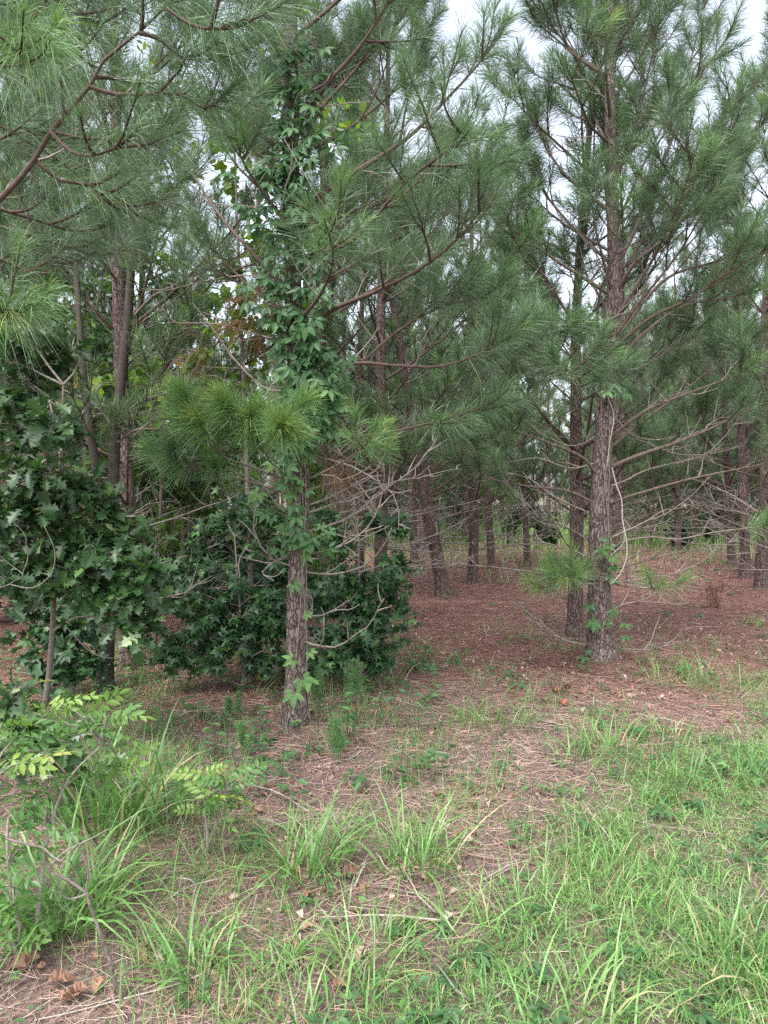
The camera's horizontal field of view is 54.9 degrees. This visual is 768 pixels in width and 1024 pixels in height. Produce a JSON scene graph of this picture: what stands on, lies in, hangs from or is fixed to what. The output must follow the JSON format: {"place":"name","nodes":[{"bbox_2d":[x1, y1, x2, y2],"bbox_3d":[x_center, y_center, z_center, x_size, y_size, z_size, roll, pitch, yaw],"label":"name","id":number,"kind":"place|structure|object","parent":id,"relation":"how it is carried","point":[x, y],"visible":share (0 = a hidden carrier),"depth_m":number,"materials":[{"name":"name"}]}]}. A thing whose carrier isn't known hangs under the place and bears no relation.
{"place":"outdoors","nodes":[
{"label":"outdoors","id":0,"kind":"place"},
{"bbox_2d":[0,496,767,1023],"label":"ground","id":1,"kind":"structure","parent":0,"point":[56,962],"depth_m":3.54,"materials":[{"name":"soil"}]},
{"bbox_2d":[0,593,109,700],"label":"sweetgum shrub","id":2,"kind":"object","parent":1,"relation":"on","point":[71,666],"visible":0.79,"depth_m":5.49,"materials":[{"name":"green plant"}]},
{"bbox_2d":[0,0,113,577],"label":"pine tree","id":3,"kind":"object","parent":1,"relation":"on","point":[34,195],"visible":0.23,"depth_m":7.63,"materials":[{"name":"green plant"}]},
{"bbox_2d":[0,667,127,827],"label":"shrub","id":4,"kind":"object","parent":1,"relation":"on","point":[15,705],"visible":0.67,"depth_m":3.48,"materials":[{"name":"green plant"}]},
{"bbox_2d":[4,824,123,1001],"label":"bare shrub","id":5,"kind":"object","parent":1,"relation":"on","point":[114,982],"visible":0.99,"depth_m":2.27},
{"bbox_2d":[0,1,141,616],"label":"pine tree","id":6,"kind":"object","parent":1,"relation":"on","point":[102,415],"visible":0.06,"depth_m":9.07,"materials":[{"name":"green plant"}]},
{"bbox_2d":[0,39,146,541],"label":"pine tree","id":7,"kind":"object","parent":1,"relation":"on","point":[104,305],"visible":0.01,"depth_m":11.39,"materials":[{"name":"green plant"}]},
{"bbox_2d":[0,686,162,954],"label":"sumac shrub","id":8,"kind":"object","parent":1,"relation":"on","point":[34,940],"visible":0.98,"depth_m":2.58,"materials":[{"name":"green plant"}]},
{"bbox_2d":[0,271,179,718],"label":"oak tree","id":9,"kind":"object","parent":1,"relation":"on","point":[125,579],"visible":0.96,"depth_m":4.14,"materials":[{"name":"green plant"}]},
{"bbox_2d":[0,523,129,657],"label":"bare branch","id":10,"kind":"object","parent":9,"relation":"attached to","point":[40,584],"visible":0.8,"depth_m":3.96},
{"bbox_2d":[0,40,200,603],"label":"hardwood tree","id":11,"kind":"object","parent":1,"relation":"on","point":[108,288],"visible":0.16,"depth_m":8.15,"materials":[{"name":"green plant"}]},
{"bbox_2d":[0,2,202,625],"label":"pine tree","id":12,"kind":"object","parent":1,"relation":"on","point":[182,352],"visible":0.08,"depth_m":8.62,"materials":[{"name":"green plant"}]},
{"bbox_2d":[0,767,205,980],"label":"grass clump","id":13,"kind":"object","parent":1,"relation":"on","point":[79,907],"visible":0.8,"depth_m":2.71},
{"bbox_2d":[0,696,224,844],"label":"grass clump","id":14,"kind":"object","parent":1,"relation":"on","point":[70,811],"visible":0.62,"depth_m":3.43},
{"bbox_2d":[2,96,265,691],"bbox_3d":[-1.986,-0.927,5.828,2.171,4.779,1.377,0,2,0],"label":"hardwood tree","id":15,"kind":"object","parent":1,"relation":"on","point":[113,476],"visible":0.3,"depth_m":5.86,"materials":[{"name":"brown plant"}]},
{"bbox_2d":[27,13,242,609],"bbox_3d":[-3.324,-2.598,9.590,2.531,7.954,3.046,1,2,36],"label":"pine tree","id":16,"kind":"object","parent":1,"relation":"on","point":[141,279],"visible":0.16,"depth_m":9.54,"materials":[{"name":"green plant"}]},
{"bbox_2d":[0,226,279,647],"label":"hardwood tree","id":17,"kind":"object","parent":1,"relation":"on","point":[103,343],"visible":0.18,"depth_m":7.27,"materials":[{"name":"green plant"}]},
{"bbox_2d":[113,908,185,990],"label":"grass clump","id":18,"kind":"object","parent":1,"relation":"on","point":[142,943],"visible":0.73,"depth_m":2.51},
{"bbox_2d":[81,391,222,555],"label":"hardwood sapling","id":19,"kind":"object","parent":1,"relation":"on","point":[196,493],"visible":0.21,"depth_m":7.52,"materials":[{"name":"green plant"}]},
{"bbox_2d":[130,252,182,654],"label":"tree","id":20,"kind":"object","parent":1,"relation":"on","point":[159,539],"visible":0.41,"depth_m":7.04,"materials":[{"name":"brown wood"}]},
{"bbox_2d":[37,728,276,856],"bbox_3d":[-1.162,1.249,3.523,0.940,0.469,1.147,1,2,37],"label":"grass clump","id":21,"kind":"object","parent":1,"relation":"on","point":[118,797],"visible":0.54,"depth_m":3.48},
{"bbox_2d":[0,0,320,671],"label":"pine tree","id":22,"kind":"object","parent":1,"relation":"on","point":[126,497],"visible":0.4,"depth_m":5.85,"materials":[{"name":"green plant"}]},
{"bbox_2d":[0,0,333,378],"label":"pine tree","id":23,"kind":"object","parent":1,"relation":"on","point":[107,199],"visible":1,"depth_m":2.87,"materials":[{"name":"green plant"}]},
{"bbox_2d":[84,873,284,1016],"bbox_3d":[-0.636,1.394,2.475,0.690,0.247,0.664,0,2,0],"label":"grass clump","id":24,"kind":"object","parent":1,"relation":"on","point":[163,942],"visible":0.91,"depth_m":2.45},
{"bbox_2d":[132,220,238,541],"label":"pine tree","id":25,"kind":"object","parent":1,"relation":"on","point":[172,335],"visible":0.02,"depth_m":13.74,"materials":[{"name":"green plant"}]},
{"bbox_2d":[147,471,224,561],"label":"sweetgum shrub","id":26,"kind":"object","parent":1,"relation":"on","point":[195,477],"visible":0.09,"depth_m":10.69,"materials":[{"name":"green plant"}]},
{"bbox_2d":[133,372,250,618],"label":"hardwood sapling","id":27,"kind":"object","parent":1,"relation":"on","point":[167,526],"visible":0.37,"depth_m":7.57,"materials":[{"name":"green plant"}]},
{"bbox_2d":[153,547,230,641],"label":"sweetgum shrub","id":28,"kind":"object","parent":1,"relation":"on","point":[188,621],"visible":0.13,"depth_m":6.87,"materials":[{"name":"green plant"}]},
{"bbox_2d":[180,543,245,614],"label":"sweetgum shrub","id":29,"kind":"object","parent":1,"relation":"on","point":[230,557],"visible":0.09,"depth_m":8.52,"materials":[{"name":"green plant"}]},
{"bbox_2d":[169,759,267,855],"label":"sumac shrub","id":30,"kind":"object","parent":1,"relation":"on","point":[217,798],"visible":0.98,"depth_m":3.14,"materials":[{"name":"green plant"}]},
{"bbox_2d":[169,817,270,882],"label":"grass clump","id":31,"kind":"object","parent":1,"relation":"on","point":[247,855],"visible":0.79,"depth_m":3.02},
{"bbox_2d":[57,0,384,681],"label":"poplar tree","id":32,"kind":"object","parent":1,"relation":"on","point":[244,380],"visible":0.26,"depth_m":6.60,"materials":[{"name":"green plant"}]},
{"bbox_2d":[144,485,311,690],"bbox_3d":[-1.182,0.620,5.960,1.346,1.682,0.962,0,2,0],"label":"sweetgum shrub","id":33,"kind":"object","parent":1,"relation":"on","point":[240,626],"visible":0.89,"depth_m":5.82,"materials":[{"name":"green plant"}]},
{"bbox_2d":[222,690,244,720],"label":"fennel plant","id":34,"kind":"object","parent":1,"relation":"on","point":[229,704],"visible":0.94,"depth_m":5.16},
{"bbox_2d":[233,716,256,761],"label":"fennel plant","id":35,"kind":"object","parent":1,"relation":"on","point":[243,740],"visible":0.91,"depth_m":4.39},
{"bbox_2d":[210,958,279,1023],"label":"grass clump","id":36,"kind":"object","parent":1,"relation":"on","point":[250,1002],"visible":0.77,"depth_m":2.25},
{"bbox_2d":[210,453,283,504],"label":"hardwood sapling","id":37,"kind":"object","parent":1,"relation":"on","point":[240,476],"visible":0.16,"depth_m":13.53,"materials":[{"name":"green plant"}]},
{"bbox_2d":[225,477,288,578],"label":"sweetgum shrub","id":38,"kind":"object","parent":1,"relation":"on","point":[252,487],"visible":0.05,"depth_m":12.12,"materials":[{"name":"green plant"}]},
{"bbox_2d":[229,508,288,598],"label":"sweetgum shrub","id":39,"kind":"object","parent":1,"relation":"on","point":[281,580],"visible":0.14,"depth_m":9.95,"materials":[{"name":"green plant"}]},
{"bbox_2d":[248,341,287,513],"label":"pine tree","id":40,"kind":"object","parent":1,"relation":"on","point":[261,466],"visible":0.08,"depth_m":30.37,"materials":[{"name":"green plant"}]},
{"bbox_2d":[247,333,290,507],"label":"pine tree","id":41,"kind":"object","parent":1,"relation":"on","point":[273,470],"visible":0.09,"depth_m":27.31,"materials":[{"name":"green plant"}]},
{"bbox_2d":[214,899,344,1016],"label":"grass clump","id":42,"kind":"object","parent":1,"relation":"on","point":[264,959],"visible":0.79,"depth_m":2.46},
{"bbox_2d":[192,776,403,912],"bbox_3d":[-0.311,1.338,2.991,0.714,0.334,0.860,1,2,42],"label":"grass clump","id":43,"kind":"object","parent":1,"relation":"on","point":[314,851],"visible":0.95,"depth_m":3.05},
{"bbox_2d":[257,358,347,534],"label":"hardwood sapling","id":44,"kind":"object","parent":1,"relation":"on","point":[315,471],"visible":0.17,"depth_m":8.42,"materials":[{"name":"green plant"}]},
{"bbox_2d":[221,790,390,890],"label":"grass clump","id":45,"kind":"object","parent":1,"relation":"on","point":[309,835],"visible":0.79,"depth_m":3.23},
{"bbox_2d":[309,663,327,710],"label":"fennel plant","id":46,"kind":"object","parent":1,"relation":"on","point":[318,688],"visible":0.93,"depth_m":5.21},
{"bbox_2d":[307,539,348,607],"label":"sweetgum shrub","id":47,"kind":"object","parent":1,"relation":"on","point":[337,561],"visible":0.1,"depth_m":9.45,"materials":[{"name":"green plant"}]},
{"bbox_2d":[211,0,452,589],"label":"pine tree","id":48,"kind":"object","parent":1,"relation":"on","point":[393,385],"visible":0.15,"depth_m":10.38,"materials":[{"name":"green plant"}]},
{"bbox_2d":[307,489,365,623],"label":"hardwood sapling","id":49,"kind":"object","parent":1,"relation":"on","point":[325,565],"visible":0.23,"depth_m":7.30,"materials":[{"name":"green plant"}]},
{"bbox_2d":[324,713,348,763],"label":"fennel plant","id":50,"kind":"object","parent":1,"relation":"on","point":[336,736],"visible":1,"depth_m":4.24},
{"bbox_2d":[216,910,460,1023],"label":"grass clump","id":51,"kind":"object","parent":1,"relation":"on","point":[351,958],"visible":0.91,"depth_m":2.25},
{"bbox_2d":[287,205,394,536],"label":"pine tree","id":52,"kind":"object","parent":1,"relation":"on","point":[345,466],"visible":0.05,"depth_m":19.63,"materials":[{"name":"green plant"}]},
{"bbox_2d":[124,0,562,728],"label":"pine tree","id":53,"kind":"object","parent":1,"relation":"on","point":[378,30],"visible":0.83,"depth_m":4.60,"materials":[{"name":"green plant"}]},
{"bbox_2d":[218,22,357,728],"bbox_3d":[-0.617,-0.863,4.743,0.909,4.572,0.380,0,2,0],"label":"creeper vine","id":54,"kind":"object","parent":53,"relation":"attached to","point":[306,363],"visible":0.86,"depth_m":4.71,"materials":[{"name":"green plant"}]},
{"bbox_2d":[339,655,366,705],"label":"fennel plant","id":55,"kind":"object","parent":1,"relation":"on","point":[356,678],"visible":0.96,"depth_m":5.35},
{"bbox_2d":[286,505,424,682],"bbox_3d":[-0.251,0.710,6.014,1.180,1.547,0.948,0,2,0],"label":"sweetgum shrub","id":56,"kind":"object","parent":1,"relation":"on","point":[373,655],"visible":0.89,"depth_m":5.90,"materials":[{"name":"green plant"}]},
{"bbox_2d":[280,883,455,1004],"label":"grass clump","id":57,"kind":"object","parent":1,"relation":"on","point":[332,941],"visible":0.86,"depth_m":2.52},
{"bbox_2d":[307,83,443,575],"bbox_3d":[-0.248,-3.183,13.562,3.409,9.010,3.183,1,2,23],"label":"pine tree","id":58,"kind":"object","parent":1,"relation":"on","point":[394,360],"visible":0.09,"depth_m":13.35,"materials":[{"name":"green plant"}]},
{"bbox_2d":[0,609,767,1023],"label":"grass","id":59,"kind":"structure","parent":1,"relation":"on","point":[646,907],"depth_m":2.96,"materials":[{"name":"plant"}]},
{"bbox_2d":[0,568,767,1023],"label":"ground cover leaves","id":60,"kind":"object","parent":1,"relation":"on","point":[442,1012],"visible":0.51,"depth_m":3.79,"materials":[{"name":"green plant"}]},
{"bbox_2d":[0,539,767,1023],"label":"pine straw","id":61,"kind":"object","parent":1,"relation":"on","point":[580,649],"visible":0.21,"depth_m":5.24,"materials":[{"name":"plant"}]},
{"bbox_2d":[0,569,767,1023],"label":"twig litter","id":62,"kind":"object","parent":1,"relation":"on","point":[402,867],"visible":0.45,"depth_m":2.95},
{"bbox_2d":[1,607,767,1023],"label":"fallen leaves","id":63,"kind":"object","parent":1,"relation":"on","point":[23,959],"visible":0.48,"depth_m":3.77,"materials":[{"name":"brown plant"}]},
{"bbox_2d":[352,282,445,542],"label":"pine tree","id":64,"kind":"object","parent":1,"relation":"on","point":[397,485],"visible":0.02,"depth_m":22.73,"materials":[{"name":"green plant"}]},
{"bbox_2d":[281,0,526,609],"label":"pine tree","id":65,"kind":"object","parent":1,"relation":"on","point":[450,377],"visible":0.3,"depth_m":8.75,"materials":[{"name":"green plant"}]},
{"bbox_2d":[348,158,480,564],"bbox_3d":[0.641,-3.326,16.755,3.150,9.212,3.040,-1,2,-21],"label":"pine tree","id":66,"kind":"object","parent":1,"relation":"on","point":[411,486],"visible":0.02,"depth_m":16.71,"materials":[{"name":"green plant"}]},
{"bbox_2d":[371,190,467,551],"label":"pine tree","id":67,"kind":"object","parent":1,"relation":"on","point":[430,462],"visible":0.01,"depth_m":19.65,"materials":[{"name":"green plant"}]},
{"bbox_2d":[324,771,517,912],"bbox_3d":[0.146,1.315,3.069,0.873,0.364,0.862,0,2,0],"label":"grass clump","id":68,"kind":"object","parent":1,"relation":"on","point":[424,850],"visible":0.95,"depth_m":3.14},
{"bbox_2d":[397,447,447,547],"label":"pine tree","id":69,"kind":"object","parent":1,"relation":"on","point":[441,505],"visible":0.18,"depth_m":21.15,"materials":[{"name":"green plant"}]},
{"bbox_2d":[304,0,559,597],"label":"pine tree","id":70,"kind":"object","parent":1,"relation":"on","point":[441,582],"visible":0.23,"depth_m":11.43,"materials":[{"name":"green plant"}]},
{"bbox_2d":[429,447,466,541],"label":"pine tree","id":71,"kind":"object","parent":1,"relation":"on","point":[447,505],"visible":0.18,"depth_m":23.35,"materials":[{"name":"green plant"}]},
{"bbox_2d":[395,696,515,747],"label":"grass clump","id":72,"kind":"object","parent":1,"relation":"on","point":[456,719],"visible":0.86,"depth_m":4.88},
{"bbox_2d":[379,868,541,1000],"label":"grass clump","id":73,"kind":"object","parent":1,"relation":"on","point":[465,909],"visible":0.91,"depth_m":2.69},
{"bbox_2d":[400,82,569,583],"bbox_3d":[1.849,-3.003,13.103,3.512,8.719,3.762,0,2,0],"label":"pine tree","id":74,"kind":"object","parent":1,"relation":"on","point":[474,549],"visible":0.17,"depth_m":12.98,"materials":[{"name":"green plant"}]},
{"bbox_2d":[419,683,556,747],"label":"grass clump","id":75,"kind":"object","parent":1,"relation":"on","point":[498,711],"visible":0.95,"depth_m":4.97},
{"bbox_2d":[412,194,569,570],"bbox_3d":[2.133,-2.930,15.160,3.642,8.422,3.196,-4,2,0],"label":"pine tree","id":76,"kind":"object","parent":1,"relation":"on","point":[489,524],"visible":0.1,"depth_m":15.01,"materials":[{"name":"green plant"}]},
{"bbox_2d":[500,490,528,542],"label":"sweetgum shrub","id":77,"kind":"object","parent":1,"relation":"on","point":[514,517],"visible":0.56,"depth_m":22.44,"materials":[{"name":"green plant"}]},
{"bbox_2d":[423,839,631,964],"bbox_3d":[0.491,1.383,2.801,0.737,0.254,0.766,-1,2,-30],"label":"grass clump","id":78,"kind":"object","parent":1,"relation":"on","point":[516,896],"visible":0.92,"depth_m":2.76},
{"bbox_2d":[462,180,594,565],"bbox_3d":[3.014,-2.962,15.937,3.107,8.422,2.726,-4,2,0],"label":"pine tree","id":79,"kind":"object","parent":1,"relation":"on","point":[543,471],"visible":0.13,"depth_m":15.76,"materials":[{"name":"green plant"}]},
{"bbox_2d":[526,485,560,548],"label":"sweetgum shrub","id":80,"kind":"object","parent":1,"relation":"on","point":[537,527],"visible":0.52,"depth_m":19.99,"materials":[{"name":"green plant"}]},
{"bbox_2d":[517,287,590,525],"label":"pine tree","id":81,"kind":"object","parent":1,"relation":"on","point":[548,476],"visible":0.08,"depth_m":29.02,"materials":[{"name":"green plant"}]},
{"bbox_2d":[474,903,699,1023],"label":"grass clump","id":82,"kind":"object","parent":1,"relation":"on","point":[636,995],"visible":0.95,"depth_m":2.30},
{"bbox_2d":[563,333,614,514],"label":"pine tree","id":83,"kind":"object","parent":1,"relation":"on","point":[585,421],"visible":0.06,"depth_m":30.96,"materials":[{"name":"green plant"}]},
{"bbox_2d":[530,719,650,774],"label":"grass clump","id":84,"kind":"object","parent":1,"relation":"on","point":[582,751],"visible":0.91,"depth_m":4.29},
{"bbox_2d":[425,0,767,637],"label":"pine tree","id":85,"kind":"object","parent":1,"relation":"on","point":[574,624],"visible":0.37,"depth_m":7.71,"materials":[{"name":"green plant"}]},
{"bbox_2d":[426,0,767,661],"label":"pine tree","id":86,"kind":"object","parent":1,"relation":"on","point":[707,164],"visible":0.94,"depth_m":6.38,"materials":[{"name":"green plant"}]},
{"bbox_2d":[576,381,633,662],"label":"creeper vine","id":87,"kind":"object","parent":86,"relation":"attached to","point":[594,625],"visible":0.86,"depth_m":6.71,"materials":[{"name":"green plant"}]},
{"bbox_2d":[562,292,651,541],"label":"pine tree","id":88,"kind":"object","parent":1,"relation":"on","point":[584,425],"visible":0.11,"depth_m":22.52,"materials":[{"name":"green plant"}]},
{"bbox_2d":[546,702,676,761],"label":"grass clump","id":89,"kind":"object","parent":1,"relation":"on","point":[607,737],"visible":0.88,"depth_m":4.43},
{"bbox_2d":[559,202,683,554],"bbox_3d":[6.165,-3.200,18.460,3.152,8.719,3.376,1,2,0],"label":"pine tree","id":90,"kind":"object","parent":1,"relation":"on","point":[668,393],"visible":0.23,"depth_m":18.30,"materials":[{"name":"green plant"}]},
{"bbox_2d":[588,247,693,534],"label":"pine tree","id":91,"kind":"object","parent":1,"relation":"on","point":[653,365],"visible":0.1,"depth_m":25.69,"materials":[{"name":"green plant"}]},
{"bbox_2d":[626,409,681,546],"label":"pine tree","id":92,"kind":"object","parent":1,"relation":"on","point":[639,488],"visible":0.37,"depth_m":21.83,"materials":[{"name":"green plant"}]},
{"bbox_2d":[619,699,721,750],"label":"grass clump","id":93,"kind":"object","parent":1,"relation":"on","point":[664,733],"visible":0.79,"depth_m":4.78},
{"bbox_2d":[593,739,749,810],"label":"grass clump","id":94,"kind":"object","parent":1,"relation":"on","point":[646,777],"visible":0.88,"depth_m":3.98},
{"bbox_2d":[613,651,735,697],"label":"grass clump","id":95,"kind":"object","parent":1,"relation":"on","point":[654,668],"visible":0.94,"depth_m":6.16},
{"bbox_2d":[625,233,737,550],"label":"pine tree","id":96,"kind":"object","parent":1,"relation":"on","point":[677,473],"visible":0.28,"depth_m":19.48,"materials":[{"name":"green plant"}]},
{"bbox_2d":[642,292,755,545],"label":"pine tree","id":97,"kind":"object","parent":1,"relation":"on","point":[713,477],"visible":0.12,"depth_m":21.95,"materials":[{"name":"green plant"}]},
{"bbox_2d":[636,870,767,1016],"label":"grass clump","id":98,"kind":"object","parent":1,"relation":"on","point":[736,917],"visible":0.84,"depth_m":2.53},
{"bbox_2d":[652,188,767,565],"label":"pine tree","id":99,"kind":"object","parent":1,"relation":"on","point":[725,462],"visible":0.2,"depth_m":15.48,"materials":[{"name":"green plant"}]},
{"bbox_2d":[656,70,767,578],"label":"pine tree","id":100,"kind":"object","parent":1,"relation":"on","point":[743,478],"visible":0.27,"depth_m":13.60,"materials":[{"name":"green plant"}]},
{"bbox_2d":[658,642,767,694],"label":"grass clump","id":101,"kind":"object","parent":1,"relation":"on","point":[719,688],"visible":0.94,"depth_m":6.15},
{"bbox_2d":[659,72,767,590],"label":"pine tree","id":102,"kind":"object","parent":1,"relation":"on","point":[760,578],"visible":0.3,"depth_m":11.93,"materials":[{"name":"green plant"}]},
{"bbox_2d":[673,738,767,795],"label":"grass clump","id":103,"kind":"object","parent":1,"relation":"on","point":[741,783],"visible":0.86,"depth_m":4.10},
{"bbox_2d":[696,0,767,570],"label":"pine tree","id":104,"kind":"object","parent":1,"relation":"on","point":[764,52],"visible":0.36,"depth_m":9.15,"materials":[{"name":"green plant"}]},
{"bbox_2d":[0,507,767,589],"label":"meadow grass","id":105,"kind":"structure","parent":0,"point":[637,541],"depth_m":21.07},
{"bbox_2d":[0,0,767,495],"label":"sky","id":106,"kind":"structure","parent":0,"point":[459,6],"materials":[{"name":"white"}]},
{"bbox_2d":[439,446,484,541],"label":"pine tree","id":107,"kind":"object","parent":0,"point":[465,515],"visible":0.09,"depth_m":22.09,"materials":[{"name":"green plant"}]},
{"bbox_2d":[630,440,673,539],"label":"pine tree","id":108,"kind":"object","parent":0,"point":[649,480],"visible":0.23,"depth_m":22.94,"materials":[{"name":"green plant"}]},
{"bbox_2d":[671,445,712,535],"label":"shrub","id":109,"kind":"object","parent":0,"point":[690,494],"visible":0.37,"depth_m":22.07,"materials":[{"name":"green plant"}]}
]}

